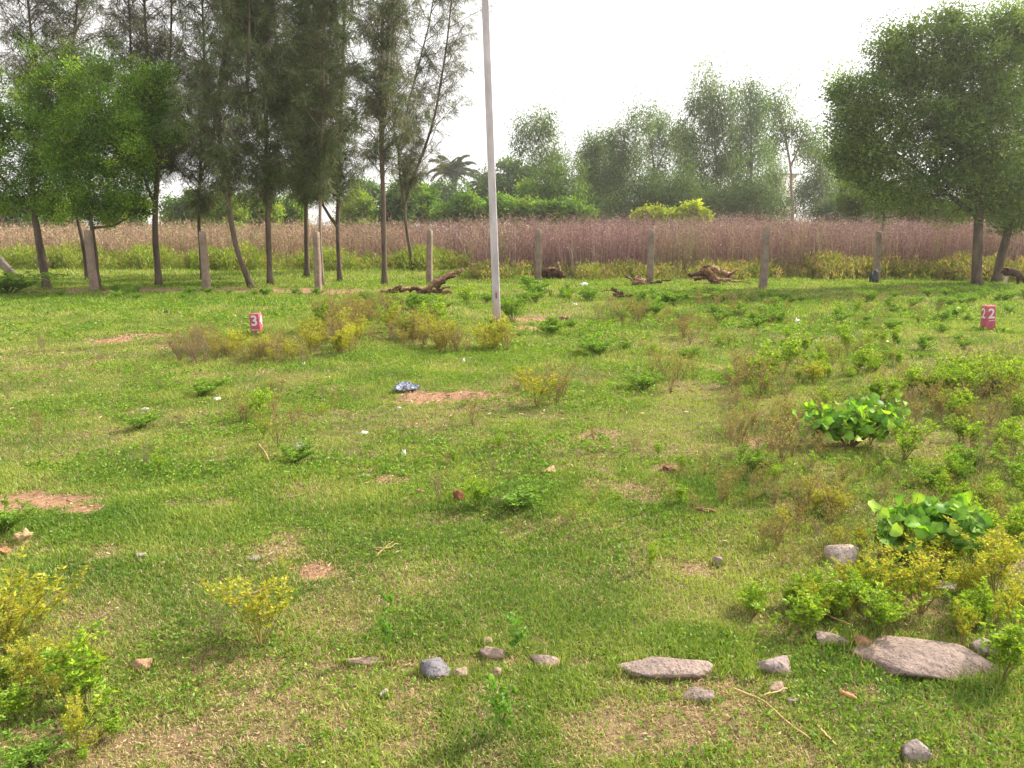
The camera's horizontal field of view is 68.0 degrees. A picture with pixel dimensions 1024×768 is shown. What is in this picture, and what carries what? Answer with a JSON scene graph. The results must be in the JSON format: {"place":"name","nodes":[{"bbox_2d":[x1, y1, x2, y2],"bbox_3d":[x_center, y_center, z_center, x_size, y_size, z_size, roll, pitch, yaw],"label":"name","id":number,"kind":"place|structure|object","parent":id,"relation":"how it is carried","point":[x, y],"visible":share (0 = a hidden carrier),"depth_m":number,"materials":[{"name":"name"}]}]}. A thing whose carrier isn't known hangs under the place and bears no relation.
{"place":"outdoors","nodes":[
{"label":"outdoors","id":0,"kind":"place"},
{"bbox_2d":[0,263,1023,767],"bbox_3d":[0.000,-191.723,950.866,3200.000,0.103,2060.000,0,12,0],"label":"ground","id":1,"kind":"structure","parent":0,"point":[196,729],"depth_m":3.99,"materials":[{"name":"green plant"}]},
{"bbox_2d":[0,673,43,721],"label":"leafy weed","id":2,"kind":"object","parent":1,"relation":"on","point":[9,701],"visible":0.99,"depth_m":2.65,"materials":[{"name":"green plant"}]},
{"bbox_2d":[0,487,44,532],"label":"green weed","id":3,"kind":"object","parent":1,"relation":"on","point":[8,519],"visible":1,"depth_m":4.30,"materials":[{"name":"green plant"}]},
{"bbox_2d":[0,621,68,684],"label":"yellow weed","id":4,"kind":"object","parent":1,"relation":"on","point":[30,654],"visible":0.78,"depth_m":2.84,"materials":[{"name":"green plant"}]},
{"bbox_2d":[0,267,69,292],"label":"green weed","id":5,"kind":"object","parent":1,"relation":"on","point":[13,281],"visible":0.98,"depth_m":20.31,"materials":[{"name":"green plant"}]},
{"bbox_2d":[0,545,91,655],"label":"yellow weed","id":6,"kind":"object","parent":1,"relation":"on","point":[22,610],"visible":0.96,"depth_m":3.07,"materials":[{"name":"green plant"}]},
{"bbox_2d":[0,715,94,767],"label":"green weed","id":7,"kind":"object","parent":1,"relation":"on","point":[35,751],"visible":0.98,"depth_m":2.44,"materials":[{"name":"green plant"}]},
{"bbox_2d":[0,572,112,762],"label":"weed thicket","id":8,"kind":"object","parent":1,"relation":"on","point":[7,672],"visible":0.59,"depth_m":2.85,"materials":[{"name":"yellow plant"}]},
{"bbox_2d":[0,0,128,279],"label":"casuarina tree","id":9,"kind":"object","parent":1,"relation":"on","point":[81,6],"visible":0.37,"depth_m":24.46,"materials":[{"name":"green plant"}]},
{"bbox_2d":[0,17,135,288],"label":"broadleaf tree","id":10,"kind":"object","parent":1,"relation":"on","point":[45,77],"visible":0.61,"depth_m":21.54,"materials":[{"name":"green plant"}]},
{"bbox_2d":[38,617,118,716],"bbox_3d":[-1.501,1.040,2.717,0.434,0.333,0.225,7,14,32],"label":"leafy weed","id":11,"kind":"object","parent":1,"relation":"on","point":[77,672],"visible":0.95,"depth_m":2.72,"materials":[{"name":"green plant"}]},
{"bbox_2d":[56,685,104,755],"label":"yellow weed","id":12,"kind":"object","parent":1,"relation":"on","point":[77,713],"visible":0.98,"depth_m":2.50,"materials":[{"name":"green plant"}]},
{"bbox_2d":[84,230,98,291],"bbox_3d":[-11.841,-3.392,21.375,0.251,1.845,0.131,5,12,23],"label":"stone post","id":13,"kind":"object","parent":1,"relation":"on","point":[91,263],"visible":0.88,"depth_m":21.31,"materials":[{"name":"stone"}]},
{"bbox_2d":[9,30,180,288],"bbox_3d":[-11.478,-6.112,21.170,4.306,7.146,3.048,0,12,0],"label":"broadleaf tree","id":14,"kind":"object","parent":1,"relation":"on","point":[83,163],"visible":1,"depth_m":20.79,"materials":[{"name":"green plant"}]},
{"bbox_2d":[57,0,209,188],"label":"casuarina tree","id":15,"kind":"object","parent":1,"relation":"on","point":[140,44],"visible":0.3,"depth_m":23.86,"materials":[{"name":"green plant"}]},
{"bbox_2d":[110,408,169,428],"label":"green weed","id":16,"kind":"object","parent":1,"relation":"on","point":[141,421],"visible":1,"depth_m":6.71,"materials":[{"name":"green plant"}]},
{"bbox_2d":[104,49,197,285],"bbox_3d":[-10.650,-6.332,22.586,3.260,6.975,2.286,0,12,0],"label":"broadleaf tree","id":17,"kind":"object","parent":1,"relation":"on","point":[154,106],"visible":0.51,"depth_m":22.19,"materials":[{"name":"green plant"}]},
{"bbox_2d":[158,185,196,227],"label":"green bush","id":18,"kind":"object","parent":1,"relation":"on","point":[174,208],"visible":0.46,"depth_m":62.61,"materials":[{"name":"green plant"}]},
{"bbox_2d":[142,0,255,279],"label":"casuarina tree","id":19,"kind":"object","parent":1,"relation":"on","point":[203,204],"visible":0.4,"depth_m":24.60,"materials":[{"name":"green plant"}]},
{"bbox_2d":[175,374,233,395],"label":"green weed","id":20,"kind":"object","parent":1,"relation":"on","point":[203,390],"visible":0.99,"depth_m":8.01,"materials":[{"name":"green plant"}]},
{"bbox_2d":[199,231,210,290],"bbox_3d":[-8.585,-3.361,21.213,0.233,1.790,0.138,5,13,23],"label":"stone post","id":21,"kind":"object","parent":1,"relation":"on","point":[205,274],"visible":0.86,"depth_m":21.15,"materials":[{"name":"stone"}]},
{"bbox_2d":[150,0,295,287],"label":"casuarina tree","id":22,"kind":"object","parent":1,"relation":"on","point":[225,162],"visible":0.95,"depth_m":21.01,"materials":[{"name":"green plant"}]},
{"bbox_2d":[191,185,256,229],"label":"green bush","id":23,"kind":"object","parent":1,"relation":"on","point":[219,213],"visible":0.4,"depth_m":54.09,"materials":[{"name":"green plant"}]},
{"bbox_2d":[198,554,298,646],"bbox_3d":[-1.059,0.926,3.172,0.384,0.362,0.339,-9,14,-37],"label":"yellow weed","id":24,"kind":"object","parent":1,"relation":"on","point":[259,602],"visible":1,"depth_m":3.15,"materials":[{"name":"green plant"}]},
{"bbox_2d":[237,193,286,230],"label":"green bush","id":25,"kind":"object","parent":1,"relation":"on","point":[277,217],"visible":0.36,"depth_m":57.01,"materials":[{"name":"green plant"}]},
{"bbox_2d":[206,0,332,283],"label":"casuarina tree","id":26,"kind":"object","parent":1,"relation":"on","point":[270,179],"visible":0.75,"depth_m":22.00,"materials":[{"name":"green plant"}]},
{"bbox_2d":[274,192,312,229],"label":"green bush","id":27,"kind":"object","parent":1,"relation":"on","point":[292,212],"visible":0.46,"depth_m":59.64,"materials":[{"name":"green plant"}]},
{"bbox_2d":[210,0,378,280],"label":"casuarina tree","id":28,"kind":"object","parent":1,"relation":"on","point":[349,182],"visible":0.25,"depth_m":24.13,"materials":[{"name":"green plant"}]},
{"bbox_2d":[274,435,316,463],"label":"green weed","id":29,"kind":"object","parent":1,"relation":"on","point":[295,456],"visible":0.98,"depth_m":5.66,"materials":[{"name":"green plant"}]},
{"bbox_2d":[258,0,365,277],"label":"casuarina tree","id":30,"kind":"object","parent":1,"relation":"on","point":[306,246],"visible":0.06,"depth_m":26.96,"materials":[{"name":"green plant"}]},
{"bbox_2d":[313,232,321,291],"bbox_3d":[-5.362,-3.283,20.900,0.190,1.795,0.144,4,12,18],"label":"stone post","id":31,"kind":"object","parent":1,"relation":"on","point":[317,263],"visible":0.87,"depth_m":20.83,"materials":[{"name":"stone"}]},
{"bbox_2d":[262,0,376,284],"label":"casuarina tree","id":32,"kind":"object","parent":1,"relation":"on","point":[314,173],"visible":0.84,"depth_m":22.75,"materials":[{"name":"green plant"}]},
{"bbox_2d":[158,281,525,365],"bbox_3d":[-3.391,-1.206,12.938,4.769,0.695,7.208,-5,13,-24],"label":"weed thicket","id":33,"kind":"object","parent":1,"relation":"on","point":[418,321],"visible":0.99,"depth_m":10.88,"materials":[{"name":"yellow plant"}]},
{"bbox_2d":[332,186,379,229],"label":"green bush","id":34,"kind":"object","parent":1,"relation":"on","point":[357,210],"visible":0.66,"depth_m":62.75,"materials":[{"name":"green plant"}]},
{"bbox_2d":[320,0,456,284],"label":"casuarina tree","id":35,"kind":"object","parent":1,"relation":"on","point":[384,84],"visible":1,"depth_m":22.31,"materials":[{"name":"green plant"}]},
{"bbox_2d":[370,176,425,231],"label":"green bush","id":36,"kind":"object","parent":1,"relation":"on","point":[394,209],"visible":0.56,"depth_m":53.94,"materials":[{"name":"green plant"}]},
{"bbox_2d":[381,268,463,294],"bbox_3d":[-2.412,-2.698,20.246,2.271,0.786,0.383,0,12,0],"label":"fallen log","id":37,"kind":"object","parent":1,"relation":"on","point":[437,282],"visible":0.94,"depth_m":20.22,"materials":[{"name":"brown wood"}]},
{"bbox_2d":[351,0,495,268],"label":"casuarina tree","id":38,"kind":"object","parent":1,"relation":"on","point":[409,175],"visible":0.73,"depth_m":30.79,"materials":[{"name":"green plant"}]},
{"bbox_2d":[408,178,444,228],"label":"green bush","id":39,"kind":"object","parent":1,"relation":"on","point":[430,193],"visible":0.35,"depth_m":57.80,"materials":[{"name":"green plant"}]},
{"bbox_2d":[420,657,451,680],"bbox_3d":[-0.294,1.126,2.951,0.106,0.110,0.124,-7,13,-31],"label":"rock","id":40,"kind":"object","parent":1,"relation":"on","point":[435,667],"visible":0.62,"depth_m":2.92,"materials":[{"name":"stone"}]},
{"bbox_2d":[427,176,471,203],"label":"round tree","id":41,"kind":"object","parent":1,"relation":"on","point":[446,194],"visible":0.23,"depth_m":88.84,"materials":[{"name":"green plant"}]},
{"bbox_2d":[428,154,481,189],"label":"palm tree","id":42,"kind":"object","parent":1,"relation":"on","point":[456,169],"visible":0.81,"depth_m":107.39,"materials":[{"name":"green plant"}]},
{"bbox_2d":[422,184,488,227],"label":"green bush","id":43,"kind":"object","parent":1,"relation":"on","point":[469,204],"visible":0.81,"depth_m":55.96,"materials":[{"name":"green plant"}]},
{"bbox_2d":[457,475,501,507],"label":"leafy weed","id":44,"kind":"object","parent":1,"relation":"on","point":[476,489],"visible":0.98,"depth_m":4.70,"materials":[{"name":"green plant"}]},
{"bbox_2d":[482,0,500,321],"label":"concrete pole","id":45,"kind":"object","parent":1,"relation":"on","point":[491,166],"visible":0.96,"depth_m":13.52,"materials":[{"name":"grey concrete"}]},
{"bbox_2d":[477,673,518,733],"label":"seedling","id":46,"kind":"object","parent":1,"relation":"on","point":[504,708],"visible":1,"depth_m":2.53,"materials":[{"name":"green plant"}]},
{"bbox_2d":[469,152,541,202],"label":"round tree","id":47,"kind":"object","parent":1,"relation":"on","point":[510,167],"visible":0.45,"depth_m":84.26,"materials":[{"name":"green plant"}]},
{"bbox_2d":[476,187,539,226],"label":"green bush","id":48,"kind":"object","parent":1,"relation":"on","point":[502,202],"visible":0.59,"depth_m":55.01,"materials":[{"name":"green plant"}]},
{"bbox_2d":[0,199,1023,278],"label":"dry grass field","id":49,"kind":"structure","parent":1,"relation":"on","point":[685,243],"depth_m":29.91,"materials":[{"name":"brown plant"}]},
{"bbox_2d":[0,238,1023,281],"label":"weed verge","id":50,"kind":"structure","parent":1,"relation":"on","point":[840,266],"depth_m":27.82,"materials":[{"name":"green plant"}]},
{"bbox_2d":[0,315,1023,767],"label":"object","id":51,"kind":"object","parent":1,"relation":"on","point":[316,571],"visible":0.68,"depth_m":4.15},
{"bbox_2d":[501,611,533,655],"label":"seedling","id":52,"kind":"object","parent":1,"relation":"on","point":[510,620],"visible":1,"depth_m":3.03,"materials":[{"name":"green plant"}]},
{"bbox_2d":[474,474,563,506],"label":"green weed","id":53,"kind":"object","parent":1,"relation":"on","point":[512,498],"visible":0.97,"depth_m":4.72,"materials":[{"name":"green plant"}]},
{"bbox_2d":[39,269,1010,767],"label":"grass tufts","id":54,"kind":"object","parent":1,"relation":"on","point":[613,665],"visible":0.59,"depth_m":3.02,"materials":[{"name":"green plant"}]},
{"bbox_2d":[34,283,1023,533],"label":"scattered weeds","id":55,"kind":"object","parent":1,"relation":"on","point":[642,299],"visible":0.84,"depth_m":11.70,"materials":[{"name":"green plant"}]},
{"bbox_2d":[511,366,558,406],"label":"yellow weed","id":56,"kind":"object","parent":1,"relation":"on","point":[536,382],"visible":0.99,"depth_m":7.27,"materials":[{"name":"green plant"}]},
{"bbox_2d":[502,87,583,185],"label":"eucalyptus tree","id":57,"kind":"object","parent":1,"relation":"on","point":[544,132],"visible":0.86,"depth_m":64.90,"materials":[{"name":"green plant"}]},
{"bbox_2d":[509,131,598,209],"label":"eucalyptus tree","id":58,"kind":"object","parent":1,"relation":"on","point":[554,180],"visible":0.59,"depth_m":63.41,"materials":[{"name":"green plant"}]},
{"bbox_2d":[521,193,599,229],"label":"green bush","id":59,"kind":"object","parent":1,"relation":"on","point":[559,207],"visible":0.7,"depth_m":54.08,"materials":[{"name":"green plant"}]},
{"bbox_2d":[570,117,619,226],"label":"eucalyptus tree","id":60,"kind":"object","parent":1,"relation":"on","point":[592,153],"visible":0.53,"depth_m":68.75,"materials":[{"name":"green plant"}]},
{"bbox_2d":[559,336,639,354],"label":"green weed","id":61,"kind":"object","parent":1,"relation":"on","point":[602,346],"visible":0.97,"depth_m":10.50,"materials":[{"name":"green plant"}]},
{"bbox_2d":[586,81,662,223],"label":"eucalyptus tree","id":62,"kind":"object","parent":1,"relation":"on","point":[623,151],"visible":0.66,"depth_m":66.79,"materials":[{"name":"green plant"}]},
{"bbox_2d":[620,366,669,389],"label":"green weed","id":63,"kind":"object","parent":1,"relation":"on","point":[646,381],"visible":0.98,"depth_m":8.05,"materials":[{"name":"green plant"}]},
{"bbox_2d":[588,141,715,228],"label":"eucalyptus tree","id":64,"kind":"object","parent":1,"relation":"on","point":[651,193],"visible":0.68,"depth_m":59.58,"materials":[{"name":"green plant"}]},
{"bbox_2d":[630,200,674,226],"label":"yellow bush","id":65,"kind":"object","parent":1,"relation":"on","point":[658,210],"visible":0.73,"depth_m":50.43,"materials":[{"name":"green plant"}]},
{"bbox_2d":[628,87,694,190],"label":"eucalyptus tree","id":66,"kind":"object","parent":1,"relation":"on","point":[651,145],"visible":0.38,"depth_m":70.66,"materials":[{"name":"green plant"}]},
{"bbox_2d":[614,657,713,679],"bbox_3d":[0.593,1.126,2.946,0.386,0.093,0.118,-1,12,-3],"label":"rock","id":67,"kind":"object","parent":1,"relation":"on","point":[668,668],"visible":0.84,"depth_m":2.92,"materials":[{"name":"stone"}]},
{"bbox_2d":[668,198,715,224],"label":"yellow bush","id":68,"kind":"object","parent":1,"relation":"on","point":[696,207],"visible":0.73,"depth_m":50.40,"materials":[{"name":"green plant"}]},
{"bbox_2d":[658,48,775,223],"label":"eucalyptus tree","id":69,"kind":"object","parent":1,"relation":"on","point":[724,162],"visible":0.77,"depth_m":62.62,"materials":[{"name":"green plant"}]},
{"bbox_2d":[688,264,751,284],"bbox_3d":[6.595,-3.425,23.937,2.057,0.676,0.617,0,12,0],"label":"fallen log","id":70,"kind":"object","parent":1,"relation":"on","point":[707,273],"visible":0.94,"depth_m":23.94,"materials":[{"name":"brown wood"}]},
{"bbox_2d":[666,153,801,226],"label":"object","id":71,"kind":"object","parent":1,"relation":"on","point":[737,202],"visible":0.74,"depth_m":57.62,"materials":[{"name":"green plant"}]},
{"bbox_2d":[730,441,780,472],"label":"green weed","id":72,"kind":"object","parent":1,"relation":"on","point":[756,458],"visible":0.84,"depth_m":5.31,"materials":[{"name":"green plant"}]},
{"bbox_2d":[726,346,785,398],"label":"olive weed","id":73,"kind":"object","parent":1,"relation":"on","point":[759,371],"visible":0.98,"depth_m":7.76,"materials":[{"name":"green plant"}]},
{"bbox_2d":[718,65,794,223],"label":"eucalyptus tree","id":74,"kind":"object","parent":1,"relation":"on","point":[755,123],"visible":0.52,"depth_m":64.54,"materials":[{"name":"green plant"}]},
{"bbox_2d":[758,227,769,288],"bbox_3d":[7.333,-3.565,22.040,0.226,1.926,0.197,0,12,0],"label":"stone post","id":75,"kind":"object","parent":1,"relation":"on","point":[763,274],"visible":0.88,"depth_m":21.95,"materials":[{"name":"stone"}]},
{"bbox_2d":[755,655,792,676],"bbox_3d":[1.022,1.123,3.000,0.154,0.110,0.117,1,12,6],"label":"rock","id":76,"kind":"object","parent":1,"relation":"on","point":[778,664],"visible":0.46,"depth_m":2.95,"materials":[{"name":"stone"}]},
{"bbox_2d":[756,119,800,218],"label":"eucalyptus tree","id":77,"kind":"object","parent":1,"relation":"on","point":[774,178],"visible":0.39,"depth_m":72.71,"materials":[{"name":"green plant"}]},
{"bbox_2d":[761,403,806,463],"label":"olive weed","id":78,"kind":"object","parent":1,"relation":"on","point":[778,443],"visible":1,"depth_m":5.50,"materials":[{"name":"green plant"}]},
{"bbox_2d":[748,65,830,225],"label":"eucalyptus tree","id":79,"kind":"object","parent":1,"relation":"on","point":[776,109],"visible":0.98,"depth_m":58.98,"materials":[{"name":"green plant"}]},
{"bbox_2d":[751,587,829,634],"bbox_3d":[1.179,0.968,3.215,0.318,0.244,0.165,0,12,-1],"label":"leafy weed","id":80,"kind":"object","parent":1,"relation":"on","point":[808,601],"visible":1,"depth_m":3.22,"materials":[{"name":"green plant"}]},
{"bbox_2d":[776,128,854,222],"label":"eucalyptus tree","id":81,"kind":"object","parent":1,"relation":"on","point":[805,191],"visible":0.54,"depth_m":67.45,"materials":[{"name":"green plant"}]},
{"bbox_2d":[813,560,869,614],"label":"leafy weed","id":82,"kind":"object","parent":1,"relation":"on","point":[839,586],"visible":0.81,"depth_m":3.36,"materials":[{"name":"green plant"}]},
{"bbox_2d":[824,544,858,568],"bbox_3d":[1.713,0.924,3.963,0.151,0.177,0.167,-1,12,-5],"label":"rock","id":83,"kind":"object","parent":1,"relation":"on","point":[838,552],"visible":0.43,"depth_m":3.93,"materials":[{"name":"stone"}]},
{"bbox_2d":[792,391,911,446],"bbox_3d":[2.676,0.295,5.968,0.866,0.466,0.602,0,12,0],"label":"broadleaf shrub","id":84,"kind":"object","parent":1,"relation":"on","point":[852,416],"visible":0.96,"depth_m":5.92,"materials":[{"name":"green plant"}]},
{"bbox_2d":[811,196,893,226],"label":"green bush","id":85,"kind":"object","parent":1,"relation":"on","point":[826,207],"visible":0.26,"depth_m":57.18,"materials":[{"name":"green plant"}]},
{"bbox_2d":[712,333,1023,538],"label":"weed thicket","id":86,"kind":"object","parent":1,"relation":"on","point":[959,378],"visible":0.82,"depth_m":6.42,"materials":[{"name":"green plant"}]},
{"bbox_2d":[734,476,1023,629],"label":"weed thicket","id":87,"kind":"object","parent":1,"relation":"on","point":[812,583],"visible":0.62,"depth_m":3.53,"materials":[{"name":"green plant"}]},
{"bbox_2d":[856,537,915,586],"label":"yellow weed","id":88,"kind":"object","parent":1,"relation":"on","point":[862,569],"visible":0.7,"depth_m":3.53,"materials":[{"name":"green plant"}]},
{"bbox_2d":[849,581,932,634],"bbox_3d":[1.550,0.964,3.185,0.327,0.271,0.254,10,15,41],"label":"leafy weed","id":89,"kind":"object","parent":1,"relation":"on","point":[889,613],"visible":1,"depth_m":3.18,"materials":[{"name":"green plant"}]},
{"bbox_2d":[829,175,965,238],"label":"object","id":90,"kind":"object","parent":1,"relation":"on","point":[854,207],"visible":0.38,"depth_m":34.92,"materials":[{"name":"green plant"}]},
{"bbox_2d":[804,0,1023,285],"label":"broadleaf tree","id":91,"kind":"object","parent":1,"relation":"on","point":[959,118],"visible":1,"depth_m":21.52,"materials":[{"name":"green plant"}]},
{"bbox_2d":[867,532,960,613],"bbox_3d":[1.820,0.873,3.414,0.365,0.344,0.322,-11,16,-43],"label":"yellow weed","id":92,"kind":"object","parent":1,"relation":"on","point":[929,580],"visible":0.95,"depth_m":3.39,"materials":[{"name":"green plant"}]},
{"bbox_2d":[892,416,939,459],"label":"leafy weed","id":93,"kind":"object","parent":1,"relation":"on","point":[902,440],"visible":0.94,"depth_m":5.57,"materials":[{"name":"green plant"}]},
{"bbox_2d":[901,739,931,766],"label":"rock","id":94,"kind":"object","parent":1,"relation":"on","point":[913,749],"visible":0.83,"depth_m":2.44,"materials":[{"name":"stone"}]},
{"bbox_2d":[850,635,1003,682],"bbox_3d":[1.656,1.100,3.035,0.560,0.125,0.328,1,12,7],"label":"rock","id":95,"kind":"object","parent":1,"relation":"on","point":[909,657],"visible":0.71,"depth_m":2.98,"materials":[{"name":"stone"}]},
{"bbox_2d":[865,491,992,557],"bbox_3d":[2.164,0.763,3.974,0.615,0.370,0.482,3,12,14],"label":"broadleaf shrub","id":96,"kind":"object","parent":1,"relation":"on","point":[927,519],"visible":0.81,"depth_m":3.90,"materials":[{"name":"green plant"}]},
{"bbox_2d":[951,598,982,644],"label":"yellow weed","id":97,"kind":"object","parent":1,"relation":"on","point":[963,630],"visible":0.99,"depth_m":3.13,"materials":[{"name":"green plant"}]},
{"bbox_2d":[943,515,1023,594],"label":"yellow weed","id":98,"kind":"object","parent":1,"relation":"on","point":[995,559],"visible":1,"depth_m":3.53,"materials":[{"name":"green plant"}]},
{"bbox_2d":[945,0,1023,283],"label":"broadleaf tree","id":99,"kind":"object","parent":1,"relation":"on","point":[997,275],"visible":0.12,"depth_m":24.07,"materials":[{"name":"green plant"}]},
{"bbox_2d":[971,602,1023,681],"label":"leafy weed","id":100,"kind":"object","parent":1,"relation":"on","point":[1013,639],"visible":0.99,"depth_m":2.85,"materials":[{"name":"green plant"}]},
{"bbox_2d":[995,548,1023,637],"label":"yellow weed","id":101,"kind":"object","parent":1,"relation":"on","point":[1016,595],"visible":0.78,"depth_m":3.09,"materials":[{"name":"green plant"}]},
{"bbox_2d":[0,0,1023,229],"label":"sky","id":102,"kind":"structure","parent":0,"point":[585,50],"materials":[{"name":"white"}]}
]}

